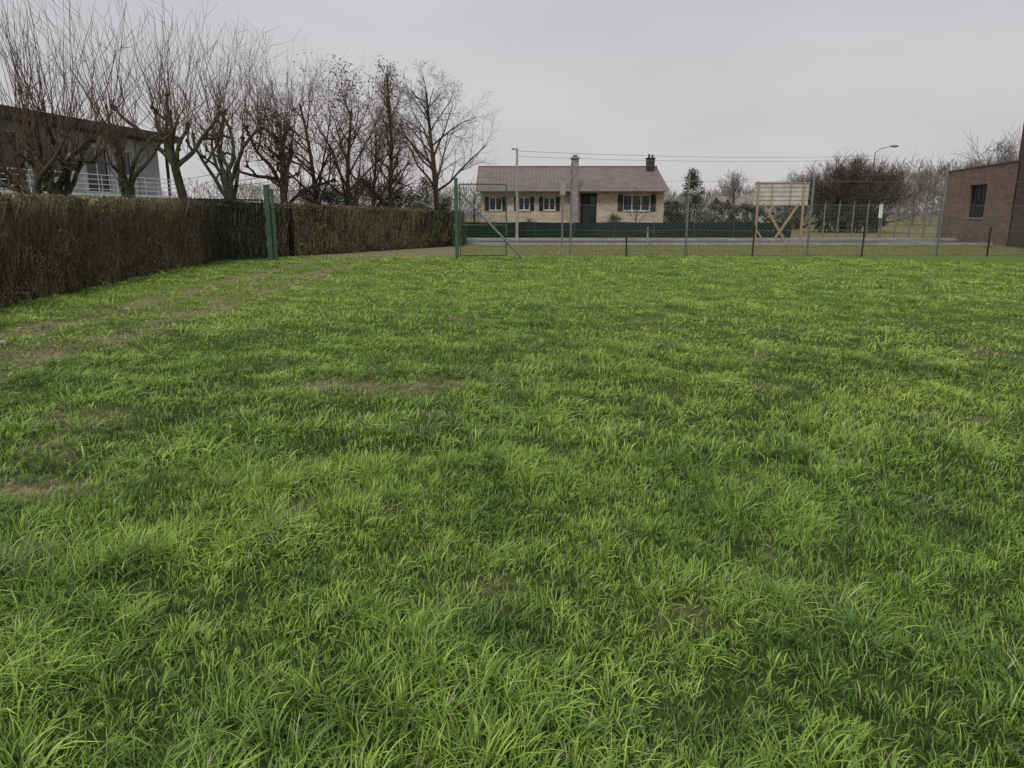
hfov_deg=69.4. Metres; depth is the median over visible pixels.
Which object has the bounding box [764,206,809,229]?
shrub
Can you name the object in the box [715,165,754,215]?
bare tree
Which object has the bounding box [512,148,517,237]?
utility pole
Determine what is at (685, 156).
overhead cable
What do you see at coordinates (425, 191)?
shrub
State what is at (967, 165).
bare tree
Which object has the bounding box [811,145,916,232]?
willow tree
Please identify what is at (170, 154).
pollarded tree
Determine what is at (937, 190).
bare tree
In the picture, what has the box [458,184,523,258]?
gate leaf
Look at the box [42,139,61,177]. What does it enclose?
window
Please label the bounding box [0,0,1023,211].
sky
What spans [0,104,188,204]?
white villa
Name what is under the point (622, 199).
window
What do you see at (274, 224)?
gate post
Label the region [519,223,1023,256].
fence
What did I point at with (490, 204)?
window
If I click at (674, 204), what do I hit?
shrub
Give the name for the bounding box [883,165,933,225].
bare tree
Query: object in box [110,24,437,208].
pollarded tree
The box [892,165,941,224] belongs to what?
bare tree
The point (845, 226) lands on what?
shrub
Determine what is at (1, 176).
window
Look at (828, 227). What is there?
shrub
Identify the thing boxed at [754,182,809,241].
timber billboard
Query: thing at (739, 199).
distant house
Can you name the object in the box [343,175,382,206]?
shrub
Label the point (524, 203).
window
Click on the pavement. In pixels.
(705, 238)
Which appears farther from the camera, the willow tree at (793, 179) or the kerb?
the willow tree at (793, 179)
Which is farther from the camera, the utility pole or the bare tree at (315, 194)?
the utility pole
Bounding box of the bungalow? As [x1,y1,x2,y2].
[475,154,668,222]
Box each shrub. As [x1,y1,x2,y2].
[291,184,326,203]
[319,184,360,209]
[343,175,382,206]
[377,172,419,211]
[413,201,429,209]
[414,176,442,209]
[438,194,464,227]
[604,212,620,222]
[663,198,685,222]
[665,207,681,222]
[702,199,742,222]
[716,202,770,222]
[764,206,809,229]
[811,187,850,231]
[833,177,875,231]
[859,177,892,231]
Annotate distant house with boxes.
[712,196,770,222]
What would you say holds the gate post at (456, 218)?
on the ground at (932, 230)
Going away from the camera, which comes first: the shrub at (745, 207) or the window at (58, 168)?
the window at (58, 168)
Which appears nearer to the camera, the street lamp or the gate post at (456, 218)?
the gate post at (456, 218)
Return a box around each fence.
[465,221,791,237]
[507,162,1023,255]
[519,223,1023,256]
[822,200,941,237]
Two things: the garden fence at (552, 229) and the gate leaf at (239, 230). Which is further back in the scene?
the garden fence at (552, 229)
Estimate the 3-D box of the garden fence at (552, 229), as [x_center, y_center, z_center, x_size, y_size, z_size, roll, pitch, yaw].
[6.859,-9.485,45.608,20.752,1.120,0.100,0,13,0]
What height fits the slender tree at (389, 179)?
9.216 m
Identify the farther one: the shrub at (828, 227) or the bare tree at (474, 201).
the bare tree at (474, 201)
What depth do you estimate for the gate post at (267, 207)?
25.63 m
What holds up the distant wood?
on the ground at (932, 230)
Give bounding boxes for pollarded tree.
[0,0,168,196]
[0,0,172,202]
[23,0,242,197]
[52,0,279,198]
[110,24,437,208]
[123,2,382,206]
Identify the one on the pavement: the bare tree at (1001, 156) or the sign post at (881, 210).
the sign post at (881, 210)
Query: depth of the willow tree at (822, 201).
58.60 m
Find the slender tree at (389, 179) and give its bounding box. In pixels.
[339,55,435,207]
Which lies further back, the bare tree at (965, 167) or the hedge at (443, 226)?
the bare tree at (965, 167)
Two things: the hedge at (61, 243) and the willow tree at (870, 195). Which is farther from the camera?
the willow tree at (870, 195)
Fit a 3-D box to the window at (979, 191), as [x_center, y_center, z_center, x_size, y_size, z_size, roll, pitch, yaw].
[25.986,-10.176,41.271,0.250,1.860,2.650,3,13,13]
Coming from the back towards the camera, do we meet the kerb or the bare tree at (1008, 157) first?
the bare tree at (1008, 157)
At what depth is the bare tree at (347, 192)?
34.10 m
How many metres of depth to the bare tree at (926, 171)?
87.50 m
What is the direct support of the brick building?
on the ground at (932, 230)
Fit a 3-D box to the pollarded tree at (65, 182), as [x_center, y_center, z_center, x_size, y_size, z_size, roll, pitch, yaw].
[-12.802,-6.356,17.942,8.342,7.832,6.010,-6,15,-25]
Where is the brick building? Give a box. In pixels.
[940,159,1023,247]
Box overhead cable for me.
[518,151,868,161]
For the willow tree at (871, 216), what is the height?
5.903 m
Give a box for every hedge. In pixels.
[0,186,213,308]
[199,198,290,261]
[279,202,435,256]
[408,207,468,248]
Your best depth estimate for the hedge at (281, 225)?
26.66 m
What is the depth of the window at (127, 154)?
44.68 m
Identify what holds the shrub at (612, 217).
on the ground at (932, 230)
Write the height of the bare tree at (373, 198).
7.428 m
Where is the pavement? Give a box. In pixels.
[467,238,953,238]
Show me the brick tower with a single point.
(1021, 154)
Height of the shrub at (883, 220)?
4.799 m
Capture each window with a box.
[0,129,22,188]
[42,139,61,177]
[85,145,110,192]
[123,151,130,174]
[485,197,505,210]
[514,197,533,210]
[539,197,559,210]
[617,194,655,211]
[965,184,986,218]
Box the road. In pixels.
[466,240,965,241]
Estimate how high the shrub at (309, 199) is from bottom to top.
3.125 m
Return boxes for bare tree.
[191,41,401,204]
[243,51,433,205]
[316,99,444,207]
[363,60,502,210]
[466,192,480,221]
[613,186,658,221]
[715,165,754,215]
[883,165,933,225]
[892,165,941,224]
[906,153,954,225]
[916,158,963,207]
[926,159,995,192]
[932,151,994,204]
[936,122,1020,189]
[970,149,1018,165]
[981,147,1017,165]
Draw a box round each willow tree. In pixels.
[781,171,851,227]
[786,150,903,232]
[791,158,870,232]
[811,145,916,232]
[852,161,934,232]
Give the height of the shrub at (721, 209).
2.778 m
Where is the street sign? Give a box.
[560,181,565,244]
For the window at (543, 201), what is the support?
in the bungalow
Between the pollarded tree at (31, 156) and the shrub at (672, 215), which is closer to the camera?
the pollarded tree at (31, 156)
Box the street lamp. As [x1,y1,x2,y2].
[867,145,898,227]
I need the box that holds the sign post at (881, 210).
[877,202,882,237]
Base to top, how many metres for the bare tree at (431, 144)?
9.720 m
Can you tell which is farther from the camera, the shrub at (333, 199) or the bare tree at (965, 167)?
the bare tree at (965, 167)
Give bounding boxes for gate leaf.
[190,198,266,261]
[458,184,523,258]
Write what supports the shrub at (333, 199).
on the ground at (932, 230)
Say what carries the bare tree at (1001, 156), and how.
on the ground at (932, 230)
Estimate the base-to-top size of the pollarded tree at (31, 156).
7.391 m
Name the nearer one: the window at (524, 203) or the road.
the road
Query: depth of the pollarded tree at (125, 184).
22.11 m
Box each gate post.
[262,185,274,260]
[270,189,277,260]
[454,178,458,258]
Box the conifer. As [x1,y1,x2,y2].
[677,166,715,222]
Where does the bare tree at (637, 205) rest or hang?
on the ground at (932, 230)
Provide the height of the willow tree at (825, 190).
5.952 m
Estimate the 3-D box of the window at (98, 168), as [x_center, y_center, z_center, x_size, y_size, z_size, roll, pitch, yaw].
[-23.568,-12.193,41.968,0.050,2.550,2.000,2,13,7]
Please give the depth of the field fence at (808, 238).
28.89 m
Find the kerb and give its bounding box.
[466,239,992,244]
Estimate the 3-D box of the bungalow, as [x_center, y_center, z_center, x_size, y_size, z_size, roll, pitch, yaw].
[3.879,-13.215,51.905,12.505,5.520,9.300,0,13,0]
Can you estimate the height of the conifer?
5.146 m
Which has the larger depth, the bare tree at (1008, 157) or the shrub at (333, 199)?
the bare tree at (1008, 157)
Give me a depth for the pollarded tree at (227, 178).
29.65 m
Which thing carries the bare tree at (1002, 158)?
on the ground at (932, 230)
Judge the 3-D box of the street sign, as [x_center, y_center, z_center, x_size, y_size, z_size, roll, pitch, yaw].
[2.566,-8.633,37.612,0.260,3.300,0.100,0,13,0]
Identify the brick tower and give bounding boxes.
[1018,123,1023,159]
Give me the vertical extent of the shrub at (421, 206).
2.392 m
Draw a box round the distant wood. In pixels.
[161,152,961,221]
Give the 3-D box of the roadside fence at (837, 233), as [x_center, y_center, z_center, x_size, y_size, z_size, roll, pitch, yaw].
[22.928,-10.130,45.833,7.217,2.474,0.219,0,13,0]
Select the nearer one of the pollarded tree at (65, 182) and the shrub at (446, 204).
the pollarded tree at (65, 182)
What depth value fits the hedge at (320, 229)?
30.81 m
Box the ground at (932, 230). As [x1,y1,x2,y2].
[0,212,1023,767]

